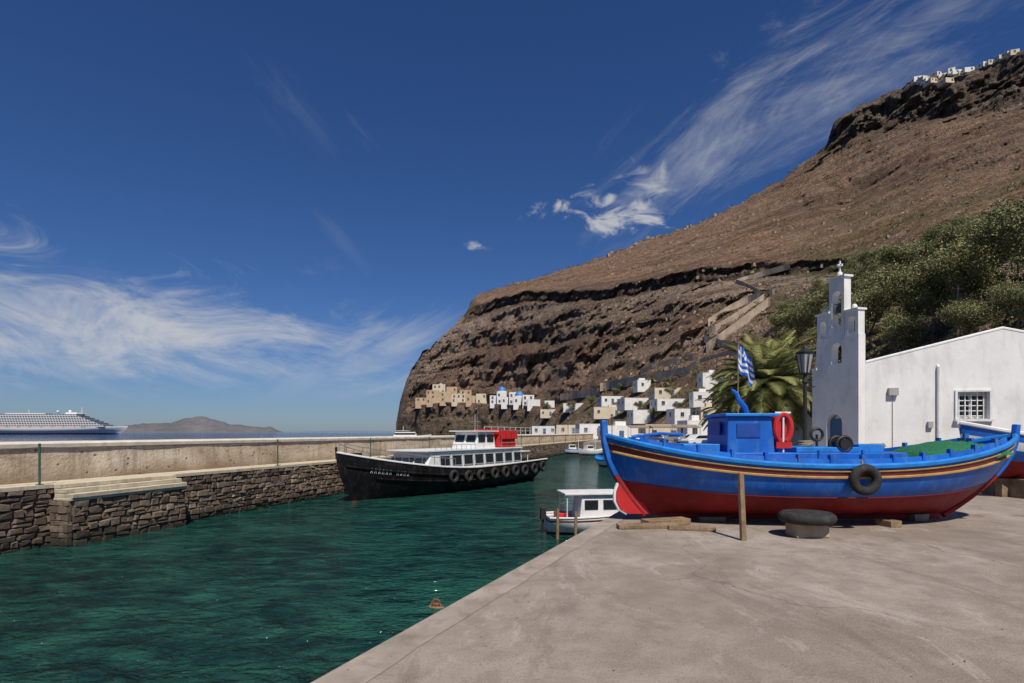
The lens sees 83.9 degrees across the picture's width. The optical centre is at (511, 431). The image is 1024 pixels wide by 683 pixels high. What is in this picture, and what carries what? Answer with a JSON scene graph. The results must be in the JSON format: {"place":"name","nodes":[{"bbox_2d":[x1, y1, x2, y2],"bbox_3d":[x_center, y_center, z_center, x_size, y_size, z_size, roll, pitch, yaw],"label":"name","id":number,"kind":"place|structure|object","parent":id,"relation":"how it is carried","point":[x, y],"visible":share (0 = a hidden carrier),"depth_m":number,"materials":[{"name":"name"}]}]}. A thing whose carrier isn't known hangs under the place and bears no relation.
{"place":"outdoors","nodes":[
{"label":"outdoors","id":0,"kind":"place"},
{"bbox_2d":[123,416,281,431],"bbox_3d":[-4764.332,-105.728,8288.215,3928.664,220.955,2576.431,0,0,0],"label":"distant island","id":1,"kind":"structure","parent":0,"point":[200,424],"depth_m":7332.94,"materials":[{"name":"stone"}]},
{"bbox_2d":[0,432,615,682],"bbox_3d":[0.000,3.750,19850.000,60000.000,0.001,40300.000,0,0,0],"label":"sea","id":2,"kind":"structure","parent":0,"point":[307,591],"depth_m":14.39,"materials":[{"name":"liquid"}]},
{"bbox_2d":[0,410,127,433],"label":"cruise ship","id":3,"kind":"object","parent":2,"relation":"on","point":[69,422],"visible":0.94,"depth_m":890.31,"materials":[{"name":"white paint"}]},
{"bbox_2d":[0,442,581,551],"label":"stone wall","id":4,"kind":"structure","parent":2,"relation":"in","point":[89,514],"depth_m":20.87,"materials":[{"name":"stone"}]},
{"bbox_2d":[54,474,186,500],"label":"landing steps","id":5,"kind":"structure","parent":4,"relation":"on","point":[78,491],"depth_m":20.33,"materials":[{"name":"concrete"}]},
{"bbox_2d":[0,440,592,554],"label":"masonry","id":6,"kind":"object","parent":4,"relation":"on","point":[56,514],"visible":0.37,"depth_m":21.96,"materials":[{"name":"stone"}]},
{"bbox_2d":[0,439,597,491],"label":"ledge","id":7,"kind":"object","parent":6,"relation":"on","point":[20,487],"visible":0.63,"depth_m":24.52,"materials":[{"name":"concrete"}]},
{"bbox_2d":[0,434,583,484],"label":"railing","id":8,"kind":"object","parent":7,"relation":"on","point":[39,447],"visible":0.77,"depth_m":20.83,"materials":[{"name":"green metal"}]},
{"bbox_2d":[0,434,592,484],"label":"parapet","id":9,"kind":"structure","parent":4,"relation":"on","point":[18,466],"depth_m":24.93,"materials":[{"name":"paint"}]},
{"bbox_2d":[0,434,584,448],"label":"coping","id":10,"kind":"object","parent":9,"relation":"on","point":[24,444],"depth_m":25.63,"materials":[{"name":"concrete"}]},
{"bbox_2d":[394,432,430,435],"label":"motor yacht","id":11,"kind":"object","parent":2,"relation":"on","point":[405,434],"visible":0.07,"depth_m":158.56,"materials":[{"name":"white paint"}]},
{"bbox_2d":[335,414,547,500],"bbox_3d":[-4.044,1.225,37.972,4.979,6.150,19.196,0,0,33],"label":"passenger boat","id":12,"kind":"object","parent":2,"relation":"on","point":[475,458],"visible":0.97,"depth_m":34.75,"materials":[{"name":"black paint"}]},
{"bbox_2d":[565,439,582,453],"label":"rowing boat","id":13,"kind":"object","parent":2,"relation":"on","point":[571,449],"visible":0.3,"depth_m":97.25,"materials":[{"name":"white paint"}]},
{"bbox_2d":[540,489,618,534],"bbox_3d":[3.147,3.083,21.386,4.251,1.737,1.781,0,0,-8],"label":"motorboat","id":14,"kind":"object","parent":2,"relation":"on","point":[591,507],"visible":0.54,"depth_m":20.76,"materials":[{"name":"white paint"}]},
{"bbox_2d":[585,500,616,509],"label":"cabin windows","id":15,"kind":"structure","parent":14,"relation":"in","point":[589,504],"depth_m":20.74,"materials":[{"name":"black glass"}]},
{"bbox_2d":[578,445,602,454],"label":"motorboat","id":16,"kind":"object","parent":2,"relation":"on","point":[588,450],"visible":0.75,"depth_m":91.11,"materials":[{"name":"white paint"}]},
{"bbox_2d":[595,455,607,466],"bbox_3d":[10.442,2.550,62.000,1.984,2.800,5.260,0,0,-19],"label":"rowing boat","id":17,"kind":"object","parent":2,"relation":"on","point":[600,460],"visible":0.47,"depth_m":61.86,"materials":[{"name":"white paint"}]},
{"bbox_2d":[292,431,395,431],"bbox_3d":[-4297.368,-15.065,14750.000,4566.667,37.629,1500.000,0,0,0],"label":"coast","id":18,"kind":"structure","parent":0,"point":[343,431],"depth_m":14326.72},
{"bbox_2d":[0,0,1023,431],"label":"sky","id":19,"kind":"structure","parent":0,"point":[254,213],"materials":[{"name":"blue"}]},
{"bbox_2d":[555,426,574,433],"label":"walls","id":20,"kind":"structure","parent":0,"point":[558,431],"depth_m":169.13,"materials":[{"name":"beige paint"}]},
{"bbox_2d":[311,440,1023,682],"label":"quay ground","id":21,"kind":"structure","parent":0,"point":[884,602],"depth_m":5.56,"materials":[{"name":"concrete"}]},
{"bbox_2d":[429,599,443,608],"bbox_3d":[-0.762,1.703,5.664,0.136,0.094,0.150,0,0,-26],"label":"mooring ring","id":22,"kind":"object","parent":21,"relation":"on","point":[433,605],"visible":1,"depth_m":5.66,"materials":[{"name":"brown metal"}]},
{"bbox_2d":[312,511,629,682],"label":"quay coping","id":23,"kind":"object","parent":21,"relation":"on","point":[367,666],"visible":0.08,"depth_m":5.30,"materials":[{"name":"concrete"}]},
{"bbox_2d":[532,427,554,433],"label":"walls","id":24,"kind":"structure","parent":21,"relation":"on","point":[546,428],"depth_m":188.97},
{"bbox_2d":[575,425,599,438],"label":"walls","id":25,"kind":"structure","parent":21,"relation":"on","point":[593,428],"depth_m":149.19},
{"bbox_2d":[598,427,637,439],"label":"walls","id":26,"kind":"structure","parent":21,"relation":"on","point":[628,431],"depth_m":120.97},
{"bbox_2d":[616,522,677,528],"bbox_3d":[2.453,1.709,10.348,1.095,0.095,0.205,0,0,-6],"label":"timber block","id":27,"kind":"object","parent":21,"relation":"on","point":[662,525],"depth_m":10.28,"materials":[{"name":"brown wood"}]},
{"bbox_2d":[640,517,690,524],"bbox_3d":[2.900,1.695,10.751,0.911,0.122,0.311,0,0,-17],"label":"timber block","id":28,"kind":"object","parent":27,"relation":"on","point":[681,520],"depth_m":10.68,"materials":[{"name":"brown wood"}]},
{"bbox_2d":[638,428,675,435],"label":"walls","id":29,"kind":"structure","parent":21,"relation":"on","point":[645,430],"depth_m":111.10,"materials":[{"name":"beige paint"}]},
{"bbox_2d":[658,435,679,442],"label":"parked car","id":30,"kind":"object","parent":21,"relation":"on","point":[668,438],"visible":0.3,"depth_m":91.10,"materials":[{"name":"silver paint"}]},
{"bbox_2d":[668,525,715,530],"bbox_3d":[3.201,1.710,10.152,0.809,0.078,0.168,0,0,11],"label":"timber block","id":31,"kind":"object","parent":21,"relation":"on","point":[692,528],"depth_m":10.09,"materials":[{"name":"brown wood"}]},
{"bbox_2d":[677,422,707,434],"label":"walls","id":32,"kind":"structure","parent":21,"relation":"on","point":[689,431],"depth_m":101.34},
{"bbox_2d":[677,415,707,421],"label":"roof parapet","id":33,"kind":"structure","parent":32,"relation":"on","point":[693,418],"depth_m":103.52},
{"bbox_2d":[681,435,706,442],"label":"parked car","id":34,"kind":"object","parent":21,"relation":"on","point":[694,438],"visible":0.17,"depth_m":65.06,"materials":[{"name":"white paint"}]},
{"bbox_2d":[695,516,725,521],"bbox_3d":[3.900,1.704,11.302,0.510,0.105,0.454,0,0,0],"label":"timber block","id":35,"kind":"object","parent":21,"relation":"on","point":[710,518],"depth_m":11.08,"materials":[{"name":"brown wood"}]},
{"bbox_2d":[695,382,753,430],"bbox_3d":[11.966,-0.502,31.038,3.764,4.596,3.976,0,0,43],"label":"palm tree","id":36,"kind":"object","parent":21,"relation":"on","point":[727,410],"visible":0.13,"depth_m":30.83,"materials":[{"name":"green plant"}]},
{"bbox_2d":[737,473,746,540],"bbox_3d":[3.720,1.210,9.219,0.090,1.101,0.132,0,0,-17],"label":"boat prop","id":37,"kind":"object","parent":21,"relation":"on","point":[742,513],"visible":0.99,"depth_m":9.19,"materials":[{"name":"brown wood"}]},
{"bbox_2d":[737,338,753,412],"bbox_3d":[8.195,-0.780,19.995,0.590,5.060,0.250,0,0,0],"label":"flagpole","id":38,"kind":"object","parent":21,"relation":"on","point":[744,364],"visible":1,"depth_m":19.99,"materials":[{"name":"fabric"}]},
{"bbox_2d":[703,330,815,434],"bbox_3d":[12.106,-1.472,27.002,5.968,6.510,6.006,0,0,0],"label":"palm tree","id":39,"kind":"object","parent":21,"relation":"on","point":[772,389],"visible":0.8,"depth_m":25.97,"materials":[{"name":"green plant"}]},
{"bbox_2d":[795,345,814,440],"bbox_3d":[8.225,-0.340,16.000,0.489,4.180,0.512,0,0,-40],"label":"street lamp","id":40,"kind":"object","parent":21,"relation":"on","point":[804,354],"visible":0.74,"depth_m":15.94,"materials":[{"name":"black metal"}]},
{"bbox_2d":[777,509,837,537],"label":"mooring bollard","id":41,"kind":"structure","parent":21,"relation":"on","point":[804,523],"depth_m":9.37,"materials":[{"name":"metal"}]},
{"bbox_2d":[600,389,1020,518],"bbox_3d":[5.930,0.427,11.294,8.370,2.585,2.824,0,0,0],"label":"fishing boat","id":42,"kind":"object","parent":21,"relation":"on","point":[842,477],"visible":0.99,"depth_m":10.64,"materials":[{"name":"blue paint"}]},
{"bbox_2d":[875,518,901,527],"bbox_3d":[6.998,1.688,10.599,0.258,0.127,0.363,0,0,-11],"label":"timber block","id":43,"kind":"object","parent":21,"relation":"on","point":[889,523],"depth_m":10.51,"materials":[{"name":"brown wood"}]},
{"bbox_2d":[792,261,1023,447],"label":"chapel","id":44,"kind":"structure","parent":21,"relation":"on","point":[926,393],"depth_m":19.75,"materials":[{"name":"white paint"}]},
{"bbox_2d":[830,418,841,443],"bbox_3d":[12.012,0.650,20.983,0.060,2.300,0.660,0,0,-15],"label":"door","id":45,"kind":"structure","parent":44,"relation":"in","point":[835,424],"depth_m":21.05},
{"bbox_2d":[959,394,982,416],"bbox_3d":[15.695,-0.900,19.596,0.930,0.890,0.030,0,0,11],"label":"window glass","id":46,"kind":"structure","parent":44,"relation":"in","point":[961,413],"depth_m":19.55,"materials":[{"name":"glass"}]},
{"bbox_2d":[905,513,928,520],"bbox_3d":[8.001,1.678,11.401,0.310,0.150,0.510,0,0,-6],"label":"timber block","id":47,"kind":"object","parent":21,"relation":"on","point":[920,517],"depth_m":11.15,"materials":[{"name":"grey wood"}]},
{"bbox_2d":[956,421,1023,498],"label":"fishing boat","id":48,"kind":"object","parent":21,"relation":"on","point":[1008,481],"visible":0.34,"depth_m":15.12,"materials":[{"name":"blue paint"}]},
{"bbox_2d":[396,51,1023,441],"bbox_3d":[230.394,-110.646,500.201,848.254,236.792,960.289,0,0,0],"label":"hill","id":49,"kind":"structure","parent":0,"point":[474,350],"depth_m":313.19,"materials":[{"name":"stone"}]},
{"bbox_2d":[426,390,438,406],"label":"walls","id":50,"kind":"structure","parent":49,"relation":"on","point":[435,399],"depth_m":461.24,"materials":[{"name":"paint"}]},
{"bbox_2d":[440,392,451,405],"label":"walls","id":51,"kind":"structure","parent":49,"relation":"on","point":[446,396],"depth_m":445.89,"materials":[{"name":"paint"}]},
{"bbox_2d":[452,395,465,406],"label":"walls","id":52,"kind":"structure","parent":49,"relation":"on","point":[455,403],"depth_m":433.75,"materials":[{"name":"beige paint"}]},
{"bbox_2d":[513,397,521,409],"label":"walls","id":53,"kind":"structure","parent":49,"relation":"on","point":[517,403],"depth_m":351.94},
{"bbox_2d":[527,400,539,411],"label":"walls","id":54,"kind":"structure","parent":49,"relation":"on","point":[531,404],"depth_m":329.38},
{"bbox_2d":[539,410,554,418],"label":"walls","id":55,"kind":"structure","parent":49,"relation":"on","point":[546,415],"depth_m":289.22,"materials":[{"name":"beige paint"}]},
{"bbox_2d":[563,404,581,412],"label":"walls","id":56,"kind":"structure","parent":49,"relation":"on","point":[566,409],"depth_m":262.60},
{"bbox_2d":[560,388,599,400],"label":"path retaining wall","id":57,"kind":"structure","parent":49,"relation":"on","point":[578,394],"depth_m":281.01,"materials":[{"name":"stone"}]},
{"bbox_2d":[592,408,619,419],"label":"walls","id":58,"kind":"structure","parent":49,"relation":"on","point":[605,413],"depth_m":207.89,"materials":[{"name":"beige paint"}]},
{"bbox_2d":[597,397,620,406],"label":"walls","id":59,"kind":"structure","parent":49,"relation":"on","point":[601,402],"depth_m":223.57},
{"bbox_2d":[617,399,648,410],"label":"walls","id":60,"kind":"structure","parent":49,"relation":"on","point":[627,405],"depth_m":192.55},
{"bbox_2d":[633,381,651,392],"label":"walls","id":61,"kind":"structure","parent":49,"relation":"on","point":[638,387],"depth_m":209.57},
{"bbox_2d":[627,411,661,423],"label":"walls","id":62,"kind":"structure","parent":49,"relation":"on","point":[640,417],"depth_m":168.22,"materials":[{"name":"paint"}]},
{"bbox_2d":[600,366,689,390],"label":"path retaining wall","id":63,"kind":"structure","parent":49,"relation":"on","point":[659,376],"depth_m":216.13,"materials":[{"name":"stone"}]},
{"bbox_2d":[649,389,679,400],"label":"walls","id":64,"kind":"structure","parent":49,"relation":"on","point":[654,394],"depth_m":177.20,"materials":[{"name":"beige paint"}]},
{"bbox_2d":[650,400,682,411],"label":"walls","id":65,"kind":"structure","parent":49,"relation":"on","point":[659,407],"depth_m":162.13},
{"bbox_2d":[640,353,695,373],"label":"path retaining wall","id":66,"kind":"structure","parent":49,"relation":"on","point":[672,362],"depth_m":203.48,"materials":[{"name":"stone"}]},
{"bbox_2d":[666,410,694,423],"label":"walls","id":67,"kind":"structure","parent":49,"relation":"on","point":[675,417],"depth_m":144.30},
{"bbox_2d":[689,393,717,408],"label":"walls","id":68,"kind":"structure","parent":49,"relation":"on","point":[693,403],"depth_m":142.82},
{"bbox_2d":[697,374,722,389],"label":"walls","id":69,"kind":"structure","parent":49,"relation":"on","point":[705,382],"depth_m":152.70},
{"bbox_2d":[690,351,736,370],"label":"path retaining wall","id":70,"kind":"structure","parent":49,"relation":"on","point":[693,365],"depth_m":173.44,"materials":[{"name":"stone"}]},
{"bbox_2d":[704,335,736,348],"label":"path retaining wall","id":71,"kind":"structure","parent":49,"relation":"on","point":[708,338],"depth_m":181.42,"materials":[{"name":"stone"}]},
{"bbox_2d":[706,294,763,333],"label":"path retaining wall","id":72,"kind":"structure","parent":49,"relation":"on","point":[717,326],"depth_m":192.22,"materials":[{"name":"stone"}]},
{"bbox_2d":[706,297,769,352],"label":"path retaining wall","id":73,"kind":"structure","parent":49,"relation":"on","point":[744,319],"depth_m":181.62,"materials":[{"name":"stone"}]},
{"bbox_2d":[708,289,774,325],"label":"path retaining wall","id":74,"kind":"structure","parent":49,"relation":"on","point":[742,302],"depth_m":204.69,"materials":[{"name":"stone"}]},
{"bbox_2d":[736,279,763,294],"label":"path retaining wall","id":75,"kind":"structure","parent":49,"relation":"on","point":[756,290],"depth_m":217.98,"materials":[{"name":"stone"}]},
{"bbox_2d":[481,118,1023,413],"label":"hillside scrub","id":76,"kind":"object","parent":49,"relation":"on","point":[1011,323],"visible":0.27,"depth_m":166.12,"materials":[{"name":"green plant"}]},
{"bbox_2d":[737,263,789,280],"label":"path retaining wall","id":77,"kind":"structure","parent":49,"relation":"on","point":[771,271],"depth_m":230.55,"materials":[{"name":"stone"}]},
{"bbox_2d":[764,312,785,339],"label":"tamarisk tree","id":78,"kind":"object","parent":49,"relation":"on","point":[776,326],"visible":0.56,"depth_m":147.21,"materials":[{"name":"green plant"}]},
{"bbox_2d":[773,299,794,312],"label":"tamarisk tree","id":79,"kind":"object","parent":49,"relation":"on","point":[781,305],"visible":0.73,"depth_m":154.62,"materials":[{"name":"green plant"}]},
{"bbox_2d":[774,329,802,349],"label":"tamarisk tree","id":80,"kind":"object","parent":49,"relation":"on","point":[780,334],"visible":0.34,"depth_m":126.36,"materials":[{"name":"green plant"}]},
{"bbox_2d":[773,305,815,349],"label":"tamarisk tree","id":81,"kind":"object","parent":49,"relation":"on","point":[799,332],"visible":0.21,"depth_m":121.16,"materials":[{"name":"green plant"}]},
{"bbox_2d":[777,290,827,333],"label":"tamarisk tree","id":82,"kind":"object","parent":49,"relation":"on","point":[800,314],"visible":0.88,"depth_m":112.70,"materials":[{"name":"green plant"}]},
{"bbox_2d":[785,288,826,308],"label":"tamarisk tree","id":83,"kind":"object","parent":49,"relation":"on","point":[800,298],"visible":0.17,"depth_m":131.01,"materials":[{"name":"green plant"}]},
{"bbox_2d":[599,198,1023,397],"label":"boulders","id":84,"kind":"object","parent":49,"relation":"on","point":[751,272],"visible":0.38,"depth_m":246.00,"materials":[{"name":"stone"}]},
{"bbox_2d":[807,278,828,293],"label":"tamarisk tree","id":85,"kind":"object","parent":49,"relation":"on","point":[817,284],"visible":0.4,"depth_m":146.34,"materials":[{"name":"green plant"}]},
{"bbox_2d":[802,325,841,358],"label":"tamarisk tree","id":86,"kind":"object","parent":49,"relation":"on","point":[814,332],"visible":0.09,"depth_m":92.75,"materials":[{"name":"green plant"}]},
{"bbox_2d":[812,277,866,306],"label":"tamarisk tree","id":87,"kind":"object","parent":49,"relation":"on","point":[855,283],"visible":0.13,"depth_m":105.27,"materials":[{"name":"green plant"}]},
{"bbox_2d":[810,288,884,354],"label":"tamarisk tree","id":88,"kind":"object","parent":49,"relation":"on","point":[866,303],"visible":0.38,"depth_m":82.95,"materials":[{"name":"green plant"}]},
{"bbox_2d":[842,253,873,271],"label":"tamarisk tree","id":89,"kind":"object","parent":49,"relation":"on","point":[851,262],"visible":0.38,"depth_m":153.39,"materials":[{"name":"green plant"}]},
{"bbox_2d":[843,261,885,285],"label":"tamarisk tree","id":90,"kind":"object","parent":49,"relation":"on","point":[857,272],"visible":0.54,"depth_m":121.67,"materials":[{"name":"green plant"}]},
{"bbox_2d":[855,243,890,273],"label":"tamarisk tree","id":91,"kind":"object","parent":49,"relation":"on","point":[867,258],"visible":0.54,"depth_m":144.08,"materials":[{"name":"green plant"}]},
{"bbox_2d":[851,283,897,334],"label":"tamarisk tree","id":92,"kind":"object","parent":49,"relation":"on","point":[884,307],"visible":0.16,"depth_m":89.56,"materials":[{"name":"green plant"}]},
{"bbox_2d":[855,266,908,317],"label":"tamarisk tree","id":93,"kind":"object","parent":49,"relation":"on","point":[862,283],"visible":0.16,"depth_m":99.05,"materials":[{"name":"green plant"}]},
{"bbox_2d":[865,272,917,314],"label":"tamarisk tree","id":94,"kind":"object","parent":49,"relation":"on","point":[878,294],"visible":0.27,"depth_m":81.00,"materials":[{"name":"green plant"}]},
{"bbox_2d":[871,237,944,272],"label":"tamarisk tree","id":95,"kind":"object","parent":49,"relation":"on","point":[895,252],"visible":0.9,"depth_m":114.90,"materials":[{"name":"green plant"}]},
{"bbox_2d":[876,308,940,352],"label":"tamarisk tree","id":96,"kind":"object","parent":49,"relation":"on","point":[897,327],"visible":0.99,"depth_m":70.64,"materials":[{"name":"green plant"}]},
{"bbox_2d":[860,257,985,343],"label":"tamarisk tree","id":97,"kind":"object","parent":49,"relation":"on","point":[895,280],"visible":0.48,"depth_m":75.29,"materials":[{"name":"green plant"}]},
{"bbox_2d":[914,223,943,259],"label":"tamarisk tree","id":98,"kind":"object","parent":49,"relation":"on","point":[925,238],"visible":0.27,"depth_m":136.38,"materials":[{"name":"green plant"}]},
{"bbox_2d":[897,281,965,329],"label":"tamarisk tree","id":99,"kind":"object","parent":49,"relation":"on","point":[923,295],"visible":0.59,"depth_m":71.86,"materials":[{"name":"green plant"}]},
{"bbox_2d":[937,77,954,88],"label":"house","id":100,"kind":"structure","parent":49,"relation":"on","point":[943,83],"depth_m":335.99,"materials":[{"name":"beige paint"}]},
{"bbox_2d":[924,214,970,244],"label":"tamarisk tree","id":101,"kind":"object","parent":49,"relation":"on","point":[933,232],"visible":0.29,"depth_m":127.72,"materials":[{"name":"green plant"}]},
{"bbox_2d":[931,219,971,252],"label":"tamarisk tree","id":102,"kind":"object","parent":49,"relation":"on","point":[951,234],"visible":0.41,"depth_m":112.86,"materials":[{"name":"green plant"}]},
{"bbox_2d":[893,221,1015,316],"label":"tamarisk tree","id":103,"kind":"object","parent":49,"relation":"on","point":[972,254],"visible":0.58,"depth_m":66.78,"materials":[{"name":"green plant"}]},
{"bbox_2d":[907,258,1001,338],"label":"tamarisk tree","id":104,"kind":"object","parent":49,"relation":"on","point":[931,307],"visible":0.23,"depth_m":71.22,"materials":[{"name":"green plant"}]},
{"bbox_2d":[950,218,977,238],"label":"tamarisk tree","id":105,"kind":"object","parent":49,"relation":"on","point":[966,228],"visible":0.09,"depth_m":94.86,"materials":[{"name":"green plant"}]},
{"bbox_2d":[924,247,1006,330],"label":"tamarisk tree","id":106,"kind":"object","parent":49,"relation":"on","point":[982,271],"visible":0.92,"depth_m":65.54,"materials":[{"name":"green plant"}]},
{"bbox_2d":[933,293,1000,336],"bbox_3d":[44.911,-10.569,56.230,5.587,6.192,6.186,0,0,-20],"label":"tamarisk tree","id":107,"kind":"object","parent":49,"relation":"on","point":[966,313],"visible":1,"depth_m":56.01,"materials":[{"name":"green plant"}]},
{"bbox_2d":[957,195,1023,273],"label":"tamarisk tree","id":108,"kind":"object","parent":49,"relation":"on","point":[1002,224],"visible":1,"depth_m":56.88,"materials":[{"name":"green plant"}]},
{"bbox_2d":[982,278,1023,328],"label":"tamarisk tree","id":109,"kind":"object","parent":49,"relation":"on","point":[1006,290],"visible":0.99,"depth_m":50.72,"materials":[{"name":"green plant"}]},
{"bbox_2d":[982,228,1023,283],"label":"tamarisk tree","id":110,"kind":"object","parent":49,"relation":"on","point":[1013,256],"visible":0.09,"depth_m":65.02,"materials":[{"name":"green plant"}]},
{"bbox_2d":[985,276,1023,326],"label":"tamarisk tree","id":111,"kind":"object","parent":49,"relation":"on","point":[1010,307],"visible":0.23,"depth_m":53.97,"materials":[{"name":"green plant"}]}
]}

